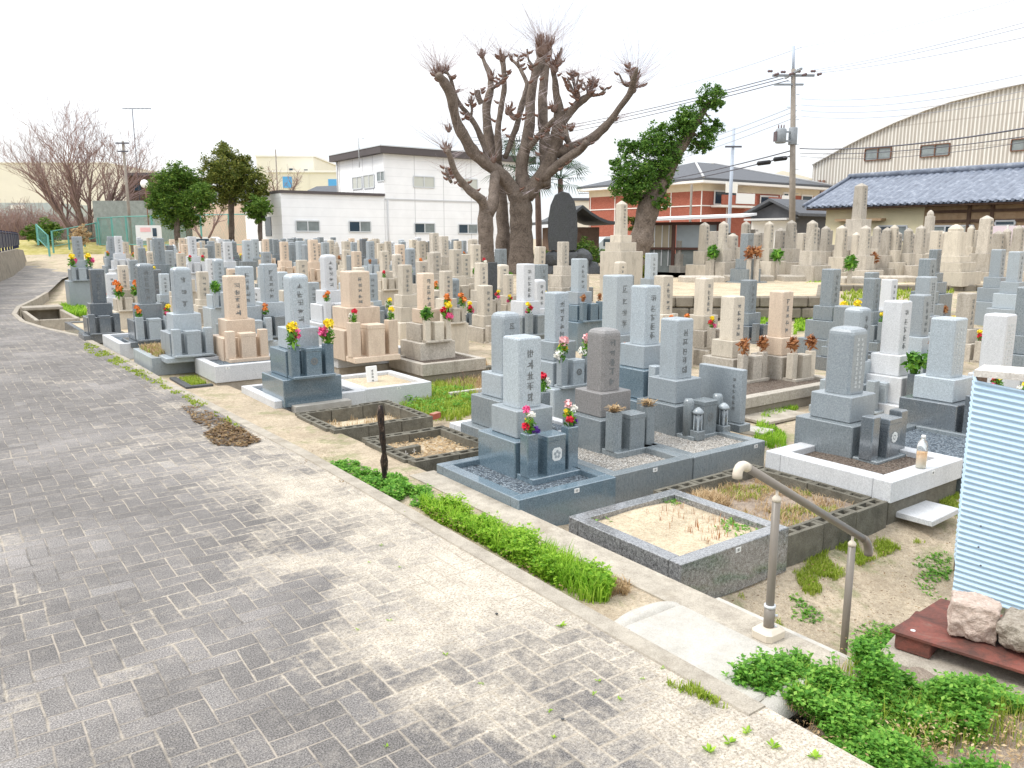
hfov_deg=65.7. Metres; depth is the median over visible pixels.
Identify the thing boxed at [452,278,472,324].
gravestone
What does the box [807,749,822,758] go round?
paving weed
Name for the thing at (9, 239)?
panel fence
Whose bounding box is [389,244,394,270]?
gravestone
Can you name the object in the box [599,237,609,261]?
parked car
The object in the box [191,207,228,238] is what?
bare sapling
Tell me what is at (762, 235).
gravestone
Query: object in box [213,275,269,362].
gravestone
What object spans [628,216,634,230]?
bush
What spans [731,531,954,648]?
ground bits
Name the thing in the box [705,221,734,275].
gravestone
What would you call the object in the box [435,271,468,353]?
gravestone
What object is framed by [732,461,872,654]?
handrail
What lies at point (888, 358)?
gravestone
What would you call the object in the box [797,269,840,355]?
gravestone
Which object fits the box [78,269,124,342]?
gravestone
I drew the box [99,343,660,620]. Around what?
gutter soil
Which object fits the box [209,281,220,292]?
flower bunch
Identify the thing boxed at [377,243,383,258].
gravestone
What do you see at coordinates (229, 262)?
gravestone
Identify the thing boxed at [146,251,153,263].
gravestone
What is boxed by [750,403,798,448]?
grass patch
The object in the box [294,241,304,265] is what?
gravestone
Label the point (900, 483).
grave plot
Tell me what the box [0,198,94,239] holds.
thicket
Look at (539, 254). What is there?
gravestone
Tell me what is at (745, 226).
gravestone
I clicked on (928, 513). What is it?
stepping stone
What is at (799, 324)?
grass patch
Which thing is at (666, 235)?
shed
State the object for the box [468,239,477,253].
gravestone
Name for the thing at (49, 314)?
plot
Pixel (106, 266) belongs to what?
gravestone
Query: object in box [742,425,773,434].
stepping stone
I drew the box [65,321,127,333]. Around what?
grave plot
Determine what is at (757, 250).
flower bunch
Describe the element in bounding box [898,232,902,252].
gravestone
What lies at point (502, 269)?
gravestone
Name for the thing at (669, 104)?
overhead wire
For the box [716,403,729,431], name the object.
stone lantern
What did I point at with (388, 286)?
gravestone
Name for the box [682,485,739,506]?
dry tuft
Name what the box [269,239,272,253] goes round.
gravestone
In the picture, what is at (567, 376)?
gravestone
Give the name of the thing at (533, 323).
gravestone
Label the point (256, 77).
sky
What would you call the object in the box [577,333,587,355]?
flower bunch
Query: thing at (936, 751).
dry blades
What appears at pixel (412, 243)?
gravestone
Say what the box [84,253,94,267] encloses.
flower bunch
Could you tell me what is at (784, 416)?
stepping stone
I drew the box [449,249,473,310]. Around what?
gravestone
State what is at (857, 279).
plinth
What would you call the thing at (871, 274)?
gravestone
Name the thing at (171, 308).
gravestone
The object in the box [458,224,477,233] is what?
window
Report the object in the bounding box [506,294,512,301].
flower bunch
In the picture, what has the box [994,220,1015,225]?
window
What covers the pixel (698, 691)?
kerb grass
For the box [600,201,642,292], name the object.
gravestone
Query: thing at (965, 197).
house
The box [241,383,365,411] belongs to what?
grave plot
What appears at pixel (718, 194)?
window
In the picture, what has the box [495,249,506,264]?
gravestone
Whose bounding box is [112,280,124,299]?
flower bunch
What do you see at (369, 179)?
window
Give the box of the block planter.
[169,377,212,388]
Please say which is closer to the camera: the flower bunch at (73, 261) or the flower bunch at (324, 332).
the flower bunch at (324, 332)
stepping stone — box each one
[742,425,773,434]
[745,408,804,424]
[896,500,958,526]
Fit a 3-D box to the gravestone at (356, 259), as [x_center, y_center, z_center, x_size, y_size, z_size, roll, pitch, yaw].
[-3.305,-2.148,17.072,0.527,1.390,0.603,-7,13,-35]
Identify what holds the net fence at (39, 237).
on the ground at (877, 579)
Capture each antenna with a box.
[122,108,150,199]
[358,138,363,166]
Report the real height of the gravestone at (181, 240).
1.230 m
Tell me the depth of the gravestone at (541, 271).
16.80 m
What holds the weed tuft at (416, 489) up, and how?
on the gutter soil
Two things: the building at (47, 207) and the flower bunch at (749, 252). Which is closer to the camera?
the flower bunch at (749, 252)
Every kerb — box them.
[12,292,765,715]
[409,470,859,680]
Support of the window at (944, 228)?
in the house at (965, 197)
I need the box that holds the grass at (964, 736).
[723,646,1023,758]
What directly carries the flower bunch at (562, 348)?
on the gravestone at (567, 376)
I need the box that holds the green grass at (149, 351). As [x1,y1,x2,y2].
[141,344,164,354]
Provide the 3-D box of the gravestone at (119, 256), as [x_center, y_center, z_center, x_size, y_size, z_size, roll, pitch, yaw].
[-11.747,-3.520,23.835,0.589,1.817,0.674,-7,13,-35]
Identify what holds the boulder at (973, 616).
on the rusty platform
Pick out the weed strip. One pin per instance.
(521, 534)
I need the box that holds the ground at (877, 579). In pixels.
[21,239,1005,727]
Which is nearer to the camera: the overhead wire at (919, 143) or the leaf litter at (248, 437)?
the leaf litter at (248, 437)
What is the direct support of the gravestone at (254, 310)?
on the ground at (877, 579)
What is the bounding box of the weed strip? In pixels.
[418,491,616,598]
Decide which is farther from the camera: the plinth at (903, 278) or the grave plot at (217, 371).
the plinth at (903, 278)
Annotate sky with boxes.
[0,0,1023,238]
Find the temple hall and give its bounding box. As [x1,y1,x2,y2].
[532,205,614,264]
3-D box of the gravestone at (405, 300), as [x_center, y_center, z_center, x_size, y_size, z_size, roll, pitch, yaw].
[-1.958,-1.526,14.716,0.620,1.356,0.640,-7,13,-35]
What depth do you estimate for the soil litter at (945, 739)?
2.70 m
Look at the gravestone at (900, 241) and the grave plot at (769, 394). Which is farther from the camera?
the gravestone at (900, 241)
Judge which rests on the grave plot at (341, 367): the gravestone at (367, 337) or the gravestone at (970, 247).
the gravestone at (367, 337)
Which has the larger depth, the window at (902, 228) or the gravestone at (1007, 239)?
the window at (902, 228)
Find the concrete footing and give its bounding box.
[881,635,1023,694]
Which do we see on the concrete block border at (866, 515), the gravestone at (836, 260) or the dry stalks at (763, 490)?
the dry stalks at (763, 490)
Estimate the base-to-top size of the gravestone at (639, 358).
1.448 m
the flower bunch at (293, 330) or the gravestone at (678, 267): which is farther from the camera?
the gravestone at (678, 267)
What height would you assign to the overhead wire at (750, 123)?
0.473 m
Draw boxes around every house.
[307,186,336,191]
[742,198,825,247]
[802,162,1023,244]
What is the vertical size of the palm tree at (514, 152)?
5.085 m
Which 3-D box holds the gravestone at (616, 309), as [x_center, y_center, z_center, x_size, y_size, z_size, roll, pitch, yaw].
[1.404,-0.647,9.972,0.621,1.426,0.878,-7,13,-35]
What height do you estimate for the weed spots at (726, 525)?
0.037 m
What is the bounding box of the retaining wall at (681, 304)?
[672,285,982,320]
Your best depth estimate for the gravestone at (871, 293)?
13.18 m
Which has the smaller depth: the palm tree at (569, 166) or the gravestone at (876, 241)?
the gravestone at (876, 241)
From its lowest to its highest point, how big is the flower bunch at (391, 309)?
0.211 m
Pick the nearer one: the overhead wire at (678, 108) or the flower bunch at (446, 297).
the flower bunch at (446, 297)
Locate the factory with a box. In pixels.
[811,79,1023,192]
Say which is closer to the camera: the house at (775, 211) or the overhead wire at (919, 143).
the overhead wire at (919, 143)
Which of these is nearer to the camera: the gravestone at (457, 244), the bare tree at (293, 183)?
the gravestone at (457, 244)
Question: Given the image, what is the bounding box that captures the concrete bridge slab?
[615,601,808,724]
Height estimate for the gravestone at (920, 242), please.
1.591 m
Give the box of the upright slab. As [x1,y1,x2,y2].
[488,262,496,299]
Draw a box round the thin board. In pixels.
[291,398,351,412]
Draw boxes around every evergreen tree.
[142,160,217,239]
[196,140,273,240]
[239,195,273,240]
[607,81,727,277]
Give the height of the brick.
0.060 m
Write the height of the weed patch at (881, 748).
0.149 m
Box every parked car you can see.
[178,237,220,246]
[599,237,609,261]
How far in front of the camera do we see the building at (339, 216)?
42.21 m
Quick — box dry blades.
[783,658,1023,767]
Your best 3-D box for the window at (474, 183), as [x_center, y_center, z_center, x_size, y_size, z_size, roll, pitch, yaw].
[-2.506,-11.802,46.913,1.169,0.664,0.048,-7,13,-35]
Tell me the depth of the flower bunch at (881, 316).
12.99 m
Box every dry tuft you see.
[609,573,634,597]
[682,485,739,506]
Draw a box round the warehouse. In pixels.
[775,171,811,179]
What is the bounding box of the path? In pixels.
[0,266,874,767]
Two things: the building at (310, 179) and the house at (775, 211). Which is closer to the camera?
the house at (775, 211)
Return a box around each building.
[0,162,155,222]
[0,203,87,222]
[92,201,185,244]
[127,173,209,236]
[192,204,246,253]
[245,190,384,253]
[254,155,335,191]
[267,170,336,190]
[328,144,535,251]
[573,198,588,226]
[577,161,832,253]
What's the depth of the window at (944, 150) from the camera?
55.36 m
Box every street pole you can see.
[275,149,277,189]
[689,184,692,221]
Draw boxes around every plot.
[20,305,79,329]
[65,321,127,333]
[102,333,133,358]
[133,348,194,375]
[195,353,270,390]
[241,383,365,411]
[320,345,400,374]
[341,370,431,403]
[389,351,485,383]
[437,456,615,525]
[450,416,562,431]
[569,489,788,597]
[578,445,692,503]
[654,431,764,478]
[745,375,825,414]
[765,442,962,524]
[905,423,965,493]
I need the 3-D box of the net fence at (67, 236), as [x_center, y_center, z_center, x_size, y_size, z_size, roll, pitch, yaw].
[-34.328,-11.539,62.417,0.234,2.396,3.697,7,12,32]
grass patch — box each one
[60,302,86,316]
[394,374,479,420]
[442,359,489,392]
[738,591,783,626]
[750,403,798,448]
[760,316,767,323]
[792,491,959,596]
[793,280,820,334]
[841,282,953,305]
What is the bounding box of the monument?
[545,191,599,273]
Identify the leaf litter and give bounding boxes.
[139,375,594,597]
[184,406,243,432]
[203,422,260,446]
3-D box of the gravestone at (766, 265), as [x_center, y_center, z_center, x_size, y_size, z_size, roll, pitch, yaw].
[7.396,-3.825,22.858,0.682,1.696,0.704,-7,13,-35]
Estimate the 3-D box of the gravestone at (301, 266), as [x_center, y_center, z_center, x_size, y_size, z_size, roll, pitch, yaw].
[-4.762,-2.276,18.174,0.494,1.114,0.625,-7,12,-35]
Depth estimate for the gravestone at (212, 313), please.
14.39 m
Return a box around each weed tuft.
[329,458,361,473]
[350,465,412,499]
[406,483,433,507]
[869,626,894,649]
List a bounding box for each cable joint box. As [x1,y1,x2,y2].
[757,160,770,165]
[773,156,787,161]
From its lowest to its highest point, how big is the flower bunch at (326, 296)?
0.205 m
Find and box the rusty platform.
[890,598,1023,673]
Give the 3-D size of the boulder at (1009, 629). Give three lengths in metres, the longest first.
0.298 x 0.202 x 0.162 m
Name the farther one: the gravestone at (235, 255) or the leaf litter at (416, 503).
the gravestone at (235, 255)
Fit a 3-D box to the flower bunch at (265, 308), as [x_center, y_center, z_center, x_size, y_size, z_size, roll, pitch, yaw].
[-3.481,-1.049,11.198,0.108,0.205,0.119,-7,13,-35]
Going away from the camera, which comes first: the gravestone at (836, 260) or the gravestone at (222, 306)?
the gravestone at (222, 306)
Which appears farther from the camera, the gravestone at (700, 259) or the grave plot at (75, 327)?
the gravestone at (700, 259)
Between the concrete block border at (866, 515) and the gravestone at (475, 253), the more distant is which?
the gravestone at (475, 253)
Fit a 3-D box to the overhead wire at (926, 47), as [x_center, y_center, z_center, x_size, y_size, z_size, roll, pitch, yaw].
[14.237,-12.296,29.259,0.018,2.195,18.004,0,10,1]
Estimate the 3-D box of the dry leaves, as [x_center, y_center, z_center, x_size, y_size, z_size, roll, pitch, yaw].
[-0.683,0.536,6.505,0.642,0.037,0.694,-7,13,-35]
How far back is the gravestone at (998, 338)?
7.70 m
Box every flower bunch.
[66,253,76,266]
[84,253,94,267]
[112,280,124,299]
[130,280,136,295]
[134,305,142,316]
[163,304,171,315]
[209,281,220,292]
[262,303,268,314]
[285,321,300,349]
[317,318,335,343]
[323,290,330,301]
[348,308,357,321]
[385,297,391,308]
[387,306,395,319]
[419,305,433,320]
[434,281,438,289]
[440,301,453,320]
[443,293,451,302]
[457,293,466,307]
[466,301,474,312]
[495,290,500,297]
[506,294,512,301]
[521,405,539,433]
[525,302,533,312]
[541,371,550,391]
[553,336,568,362]
[562,399,577,426]
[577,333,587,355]
[580,294,585,301]
[604,402,625,411]
[638,398,657,406]
[707,244,719,274]
[707,316,716,327]
[735,337,750,355]
[743,245,754,279]
[753,245,763,281]
[755,335,769,351]
[770,248,784,279]
[785,336,799,352]
[804,334,818,350]
[843,254,859,283]
[852,299,861,306]
[870,251,880,269]
[879,312,882,321]
[900,350,926,373]
[921,350,927,367]
[943,305,948,313]
[976,330,982,340]
[990,378,1004,385]
[1016,382,1023,389]
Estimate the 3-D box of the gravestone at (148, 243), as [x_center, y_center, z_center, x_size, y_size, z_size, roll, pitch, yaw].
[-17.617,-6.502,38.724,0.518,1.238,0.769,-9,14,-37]
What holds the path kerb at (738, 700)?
on the ground at (877, 579)
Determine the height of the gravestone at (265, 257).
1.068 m
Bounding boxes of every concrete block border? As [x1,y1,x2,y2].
[295,400,432,441]
[362,425,477,471]
[653,464,887,566]
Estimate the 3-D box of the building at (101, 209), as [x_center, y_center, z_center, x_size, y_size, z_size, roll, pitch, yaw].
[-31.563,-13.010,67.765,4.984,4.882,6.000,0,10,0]
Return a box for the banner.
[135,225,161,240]
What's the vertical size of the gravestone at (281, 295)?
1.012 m
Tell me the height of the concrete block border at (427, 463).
0.201 m
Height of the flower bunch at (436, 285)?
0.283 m
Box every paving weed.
[701,742,715,752]
[723,735,736,743]
[742,725,752,732]
[766,738,780,747]
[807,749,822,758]
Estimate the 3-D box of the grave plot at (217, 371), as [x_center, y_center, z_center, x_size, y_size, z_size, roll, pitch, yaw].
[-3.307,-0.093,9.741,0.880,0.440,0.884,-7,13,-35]
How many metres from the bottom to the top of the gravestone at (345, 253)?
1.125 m
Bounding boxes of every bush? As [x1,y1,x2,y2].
[19,216,63,244]
[68,223,91,245]
[546,236,604,262]
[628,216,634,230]
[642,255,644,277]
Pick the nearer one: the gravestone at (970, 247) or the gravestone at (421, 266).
the gravestone at (421, 266)
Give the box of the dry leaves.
[388,436,472,457]
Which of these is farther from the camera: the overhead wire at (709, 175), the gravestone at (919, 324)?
the overhead wire at (709, 175)
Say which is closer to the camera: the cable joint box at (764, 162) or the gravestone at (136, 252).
the gravestone at (136, 252)
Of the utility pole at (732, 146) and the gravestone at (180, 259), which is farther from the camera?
the utility pole at (732, 146)
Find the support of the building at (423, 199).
on the ground at (877, 579)
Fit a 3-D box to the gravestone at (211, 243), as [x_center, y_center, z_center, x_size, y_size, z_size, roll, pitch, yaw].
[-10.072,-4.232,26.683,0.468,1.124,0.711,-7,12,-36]
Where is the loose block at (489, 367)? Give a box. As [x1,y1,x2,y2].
[483,365,491,370]
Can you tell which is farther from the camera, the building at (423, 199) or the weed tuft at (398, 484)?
the building at (423, 199)
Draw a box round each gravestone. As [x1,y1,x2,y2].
[65,237,92,306]
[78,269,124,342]
[102,237,114,295]
[105,273,116,309]
[108,236,129,280]
[112,265,137,328]
[122,242,133,259]
[122,263,166,347]
[128,260,137,295]
[133,246,140,262]
[136,239,146,262]
[138,248,145,262]
[146,238,151,251]
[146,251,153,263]
[152,238,170,290]
[153,269,160,301]
[156,273,169,311]
[158,267,216,363]
[165,245,176,266]
[165,250,174,268]
[169,239,174,244]
[169,253,197,310]
[170,295,172,311]
[173,244,177,263]
[175,240,178,251]
[178,238,184,251]
[181,244,187,255]
[186,237,204,290]
[193,271,209,325]
[197,248,207,260]
[202,259,223,333]
[204,245,213,258]
[205,259,212,289]
[207,241,217,258]
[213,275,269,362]
[215,243,221,258]
[216,292,224,333]
[217,240,222,256]
[222,239,237,265]
[222,242,236,274]
[226,268,234,274]
[231,241,240,265]
[235,266,277,352]
[239,240,256,279]
[251,239,260,266]
[255,252,271,287]
[255,263,284,339]
[255,288,260,303]
[256,239,277,276]
[257,266,259,287]
[262,273,341,407]
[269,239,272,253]
[272,239,279,266]
[277,242,295,273]
[277,271,287,295]
[279,290,283,301]
[288,244,295,266]
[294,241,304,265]
[296,260,307,276]
[301,245,307,260]
[307,240,320,289]
[308,282,319,319]
[310,254,340,344]
[318,243,320,257]
[319,242,337,269]
[323,270,400,363]
[327,240,340,268]
[334,242,341,260]
[337,241,350,275]
[337,250,350,289]
[346,255,351,270]
[350,242,356,250]
[351,251,361,269]
[353,267,373,305]
[357,240,359,250]
[359,239,366,265]
[362,241,379,273]
[367,240,378,264]
[370,273,388,323]
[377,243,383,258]
[377,251,397,308]
[384,241,391,264]
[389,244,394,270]
[389,264,416,339]
[390,244,404,271]
[392,254,412,283]
[400,273,454,360]
[405,248,415,283]
[409,240,416,259]
[412,261,427,294]
[415,241,426,264]
[423,233,438,272]
[426,242,428,256]
[429,252,440,289]
[434,289,438,307]
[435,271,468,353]
[438,236,448,270]
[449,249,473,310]
[451,239,458,248]
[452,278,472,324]
[453,241,461,249]
[461,311,555,437]
[462,241,467,253]
[462,254,474,289]
[466,262,500,314]
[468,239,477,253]
[469,285,492,344]
[470,244,480,277]
[478,334,579,485]
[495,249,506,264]
[497,264,515,295]
[500,274,515,310]
[511,263,544,338]
[534,246,548,285]
[535,264,547,291]
[535,279,545,313]
[541,291,586,418]
[548,242,570,291]
[563,327,656,457]
[566,258,602,350]
[570,260,592,300]
[587,274,593,302]
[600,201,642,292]
[602,274,632,349]
[614,261,625,274]
[619,284,660,409]
[637,317,722,440]
[640,253,657,284]
[654,275,693,366]
[669,241,685,272]
[685,222,712,274]
[689,278,719,364]
[702,295,769,383]
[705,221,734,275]
[709,231,718,245]
[725,233,766,282]
[728,233,737,258]
[731,221,761,261]
[740,280,767,343]
[751,290,815,381]
[753,231,760,258]
[758,221,785,275]
[760,233,763,247]
[774,228,785,260]
[780,220,799,274]
[790,220,830,281]
[794,326,907,464]
[796,233,805,250]
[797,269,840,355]
[808,306,888,414]
[815,305,876,370]
[817,228,819,250]
[819,226,831,264]
[828,225,847,275]
[830,230,834,250]
[832,234,849,256]
[844,225,883,275]
[845,183,881,250]
[848,232,859,258]
[859,272,879,306]
[862,278,882,351]
[866,300,921,413]
[870,226,880,255]
[875,227,894,274]
[879,279,897,310]
[888,225,905,274]
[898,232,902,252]
[899,316,972,433]
[900,228,918,275]
[908,294,931,372]
[911,258,943,315]
[912,233,914,252]
[913,225,928,264]
[915,276,939,335]
[924,210,934,252]
[925,231,942,255]
[929,249,952,315]
[940,224,981,286]
[941,231,944,249]
[955,292,980,362]
[965,225,975,255]
[968,313,1019,387]
[969,216,993,280]
[974,230,977,246]
[974,249,1005,325]
[986,251,1023,313]
[991,231,1004,249]
[1003,225,1023,281]
[1003,229,1011,255]
[1012,286,1023,385]
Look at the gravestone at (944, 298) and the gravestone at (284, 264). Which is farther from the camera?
the gravestone at (284, 264)
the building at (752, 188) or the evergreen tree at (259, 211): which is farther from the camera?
the building at (752, 188)
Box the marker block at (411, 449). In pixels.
[393,444,420,455]
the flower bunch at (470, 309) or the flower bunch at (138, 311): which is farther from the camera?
the flower bunch at (470, 309)
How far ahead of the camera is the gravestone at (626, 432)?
6.23 m
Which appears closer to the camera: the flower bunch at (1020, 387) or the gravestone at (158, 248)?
the flower bunch at (1020, 387)
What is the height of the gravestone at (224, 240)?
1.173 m
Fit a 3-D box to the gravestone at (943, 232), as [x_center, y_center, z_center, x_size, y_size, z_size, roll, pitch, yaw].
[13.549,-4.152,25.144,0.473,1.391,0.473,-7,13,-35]
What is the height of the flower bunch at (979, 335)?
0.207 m
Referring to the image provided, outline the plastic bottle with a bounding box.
[915,435,927,468]
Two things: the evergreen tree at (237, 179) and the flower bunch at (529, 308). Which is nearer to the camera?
the flower bunch at (529, 308)
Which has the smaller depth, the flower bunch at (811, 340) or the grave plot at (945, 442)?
the grave plot at (945, 442)
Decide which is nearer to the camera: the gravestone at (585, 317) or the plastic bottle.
the plastic bottle
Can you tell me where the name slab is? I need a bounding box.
[699,363,749,432]
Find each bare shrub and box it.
[1,197,37,239]
[1,206,45,230]
[9,212,71,239]
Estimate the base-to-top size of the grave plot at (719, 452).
0.290 m
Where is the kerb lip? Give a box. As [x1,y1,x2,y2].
[716,597,848,658]
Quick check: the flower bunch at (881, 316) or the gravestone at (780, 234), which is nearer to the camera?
the flower bunch at (881, 316)
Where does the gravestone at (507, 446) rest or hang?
on the grave plot at (559, 502)
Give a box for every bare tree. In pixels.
[0,97,165,241]
[259,166,304,190]
[380,0,713,273]
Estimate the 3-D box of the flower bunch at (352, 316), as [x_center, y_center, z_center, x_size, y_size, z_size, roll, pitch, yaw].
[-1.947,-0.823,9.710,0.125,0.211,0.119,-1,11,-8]
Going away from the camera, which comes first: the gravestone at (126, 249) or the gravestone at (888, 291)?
the gravestone at (888, 291)
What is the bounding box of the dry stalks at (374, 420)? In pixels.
[324,411,399,426]
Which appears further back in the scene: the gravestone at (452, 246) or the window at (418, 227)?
the window at (418, 227)
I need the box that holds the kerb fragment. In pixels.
[448,388,481,395]
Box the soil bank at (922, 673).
[805,666,1023,767]
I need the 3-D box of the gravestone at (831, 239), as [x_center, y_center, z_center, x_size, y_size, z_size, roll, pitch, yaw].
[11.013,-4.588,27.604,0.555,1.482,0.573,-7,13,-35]
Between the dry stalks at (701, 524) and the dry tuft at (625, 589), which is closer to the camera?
the dry tuft at (625, 589)
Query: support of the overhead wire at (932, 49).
attached to the utility pole at (779, 135)
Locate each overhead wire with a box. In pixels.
[473,77,776,137]
[473,78,783,140]
[476,80,788,144]
[578,156,789,193]
[604,110,796,169]
[604,119,789,175]
[621,47,800,96]
[627,105,796,160]
[674,150,789,178]
[799,128,1023,149]
[801,91,1022,112]
[801,142,1023,158]
[802,97,1023,118]
[802,136,1023,153]
[805,0,1013,46]
[806,83,1023,106]
[809,75,1021,99]
[816,22,1023,69]
[816,27,1023,71]
[821,37,1023,72]
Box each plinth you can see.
[678,275,724,281]
[723,275,773,280]
[776,275,805,280]
[840,276,863,283]
[879,275,916,281]
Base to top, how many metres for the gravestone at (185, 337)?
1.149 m
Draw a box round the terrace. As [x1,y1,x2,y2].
[599,266,982,318]
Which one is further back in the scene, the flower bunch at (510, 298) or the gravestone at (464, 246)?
the gravestone at (464, 246)
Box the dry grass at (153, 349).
[139,342,164,356]
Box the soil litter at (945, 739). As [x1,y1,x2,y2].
[789,711,1023,766]
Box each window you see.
[265,217,271,235]
[295,220,319,231]
[348,221,371,231]
[352,176,362,189]
[363,174,374,188]
[376,170,384,181]
[413,176,434,187]
[414,223,435,232]
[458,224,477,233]
[461,178,477,189]
[714,190,735,204]
[760,195,777,202]
[801,194,812,199]
[864,147,891,160]
[878,225,907,240]
[919,143,950,157]
[934,225,974,231]
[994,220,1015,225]
[1010,138,1023,151]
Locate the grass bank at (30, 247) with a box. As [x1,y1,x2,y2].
[1,240,178,254]
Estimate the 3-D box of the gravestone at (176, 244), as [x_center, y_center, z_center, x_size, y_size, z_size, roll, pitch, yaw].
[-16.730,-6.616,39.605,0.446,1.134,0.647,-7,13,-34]
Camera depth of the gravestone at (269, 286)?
11.41 m
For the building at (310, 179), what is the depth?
100.94 m
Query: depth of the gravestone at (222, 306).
12.93 m
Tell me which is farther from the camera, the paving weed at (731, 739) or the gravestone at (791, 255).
the gravestone at (791, 255)
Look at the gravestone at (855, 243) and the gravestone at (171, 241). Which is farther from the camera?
the gravestone at (171, 241)
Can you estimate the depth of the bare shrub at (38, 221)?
74.05 m
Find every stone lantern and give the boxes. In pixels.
[690,407,704,440]
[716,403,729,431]
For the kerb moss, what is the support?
on the path
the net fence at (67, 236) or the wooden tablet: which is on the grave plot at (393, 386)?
the wooden tablet
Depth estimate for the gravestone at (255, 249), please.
25.87 m
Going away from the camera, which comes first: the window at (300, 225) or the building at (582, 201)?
the window at (300, 225)
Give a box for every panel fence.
[0,230,19,251]
[992,225,1023,250]
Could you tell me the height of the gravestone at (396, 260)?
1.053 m
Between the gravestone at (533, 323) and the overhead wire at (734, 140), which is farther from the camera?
the overhead wire at (734, 140)
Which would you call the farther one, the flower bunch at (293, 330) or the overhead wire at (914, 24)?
the overhead wire at (914, 24)
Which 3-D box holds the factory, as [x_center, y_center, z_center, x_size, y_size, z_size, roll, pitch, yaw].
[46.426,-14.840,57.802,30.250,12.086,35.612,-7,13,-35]
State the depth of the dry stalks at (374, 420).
7.68 m
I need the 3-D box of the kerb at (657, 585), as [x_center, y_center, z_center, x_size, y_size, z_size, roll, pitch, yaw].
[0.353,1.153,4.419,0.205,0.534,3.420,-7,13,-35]
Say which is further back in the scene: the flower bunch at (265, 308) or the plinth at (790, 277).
the plinth at (790, 277)
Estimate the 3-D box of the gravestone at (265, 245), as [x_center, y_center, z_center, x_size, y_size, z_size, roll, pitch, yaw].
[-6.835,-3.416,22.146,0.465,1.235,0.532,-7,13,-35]
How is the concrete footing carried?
on the ground at (877, 579)
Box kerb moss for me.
[84,342,238,426]
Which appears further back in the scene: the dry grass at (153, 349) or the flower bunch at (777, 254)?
the flower bunch at (777, 254)
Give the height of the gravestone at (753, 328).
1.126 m
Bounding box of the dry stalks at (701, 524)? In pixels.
[646,501,740,542]
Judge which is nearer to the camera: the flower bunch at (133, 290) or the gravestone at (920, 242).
the flower bunch at (133, 290)
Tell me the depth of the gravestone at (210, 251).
25.12 m
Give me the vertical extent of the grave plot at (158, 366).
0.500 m
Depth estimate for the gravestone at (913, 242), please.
24.73 m
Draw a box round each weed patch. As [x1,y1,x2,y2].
[400,384,472,413]
[720,633,944,736]
[816,704,1010,767]
[922,669,1023,767]
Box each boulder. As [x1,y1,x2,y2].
[947,590,1001,645]
[995,607,1023,652]
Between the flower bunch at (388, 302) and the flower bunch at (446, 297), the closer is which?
the flower bunch at (446, 297)
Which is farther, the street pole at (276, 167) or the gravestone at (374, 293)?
the street pole at (276, 167)
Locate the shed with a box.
[650,213,756,271]
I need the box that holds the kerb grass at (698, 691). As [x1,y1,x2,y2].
[664,675,727,708]
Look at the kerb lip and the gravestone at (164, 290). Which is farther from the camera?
the gravestone at (164, 290)
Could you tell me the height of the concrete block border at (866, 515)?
0.203 m
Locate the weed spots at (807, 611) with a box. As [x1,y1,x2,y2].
[790,551,952,638]
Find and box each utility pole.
[115,141,133,253]
[725,128,741,232]
[767,46,821,221]
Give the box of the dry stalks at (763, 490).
[688,478,855,526]
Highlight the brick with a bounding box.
[429,411,440,419]
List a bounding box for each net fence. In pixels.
[35,224,50,256]
[51,222,98,252]
[97,214,246,244]
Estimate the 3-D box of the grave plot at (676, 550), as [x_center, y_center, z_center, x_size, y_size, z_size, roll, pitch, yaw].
[0.959,0.932,4.635,0.900,0.270,0.884,-7,13,-35]
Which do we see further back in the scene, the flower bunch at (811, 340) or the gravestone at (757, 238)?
the gravestone at (757, 238)
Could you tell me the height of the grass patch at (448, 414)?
0.139 m
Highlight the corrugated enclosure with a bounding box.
[953,365,1023,609]
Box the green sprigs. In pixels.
[713,483,836,526]
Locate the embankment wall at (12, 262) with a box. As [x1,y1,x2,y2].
[0,249,26,281]
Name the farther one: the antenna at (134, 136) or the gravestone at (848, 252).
the antenna at (134, 136)
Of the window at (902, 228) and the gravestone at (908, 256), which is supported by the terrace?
the gravestone at (908, 256)
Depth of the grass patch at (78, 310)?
18.98 m
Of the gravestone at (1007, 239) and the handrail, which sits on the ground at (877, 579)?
the gravestone at (1007, 239)
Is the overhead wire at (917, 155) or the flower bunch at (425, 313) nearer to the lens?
the flower bunch at (425, 313)
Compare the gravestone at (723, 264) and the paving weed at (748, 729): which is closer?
the paving weed at (748, 729)
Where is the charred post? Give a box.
[377,405,387,480]
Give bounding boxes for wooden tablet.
[365,365,377,381]
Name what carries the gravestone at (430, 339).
on the grave plot at (445, 368)
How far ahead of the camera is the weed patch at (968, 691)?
2.88 m
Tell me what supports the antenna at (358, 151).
on the building at (423, 199)
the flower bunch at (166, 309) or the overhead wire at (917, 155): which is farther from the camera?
the overhead wire at (917, 155)
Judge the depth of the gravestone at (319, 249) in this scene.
28.75 m
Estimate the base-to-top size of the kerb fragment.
0.040 m
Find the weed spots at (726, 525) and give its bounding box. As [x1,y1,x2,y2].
[595,498,757,536]
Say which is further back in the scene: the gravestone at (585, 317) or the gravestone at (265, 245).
the gravestone at (265, 245)
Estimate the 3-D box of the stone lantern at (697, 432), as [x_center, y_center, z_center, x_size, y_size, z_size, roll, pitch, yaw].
[1.523,0.324,6.504,0.096,0.270,0.096,-7,13,-35]
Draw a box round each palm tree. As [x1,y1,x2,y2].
[482,134,539,182]
[512,155,567,246]
[535,160,594,193]
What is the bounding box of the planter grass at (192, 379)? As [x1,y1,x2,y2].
[178,373,209,384]

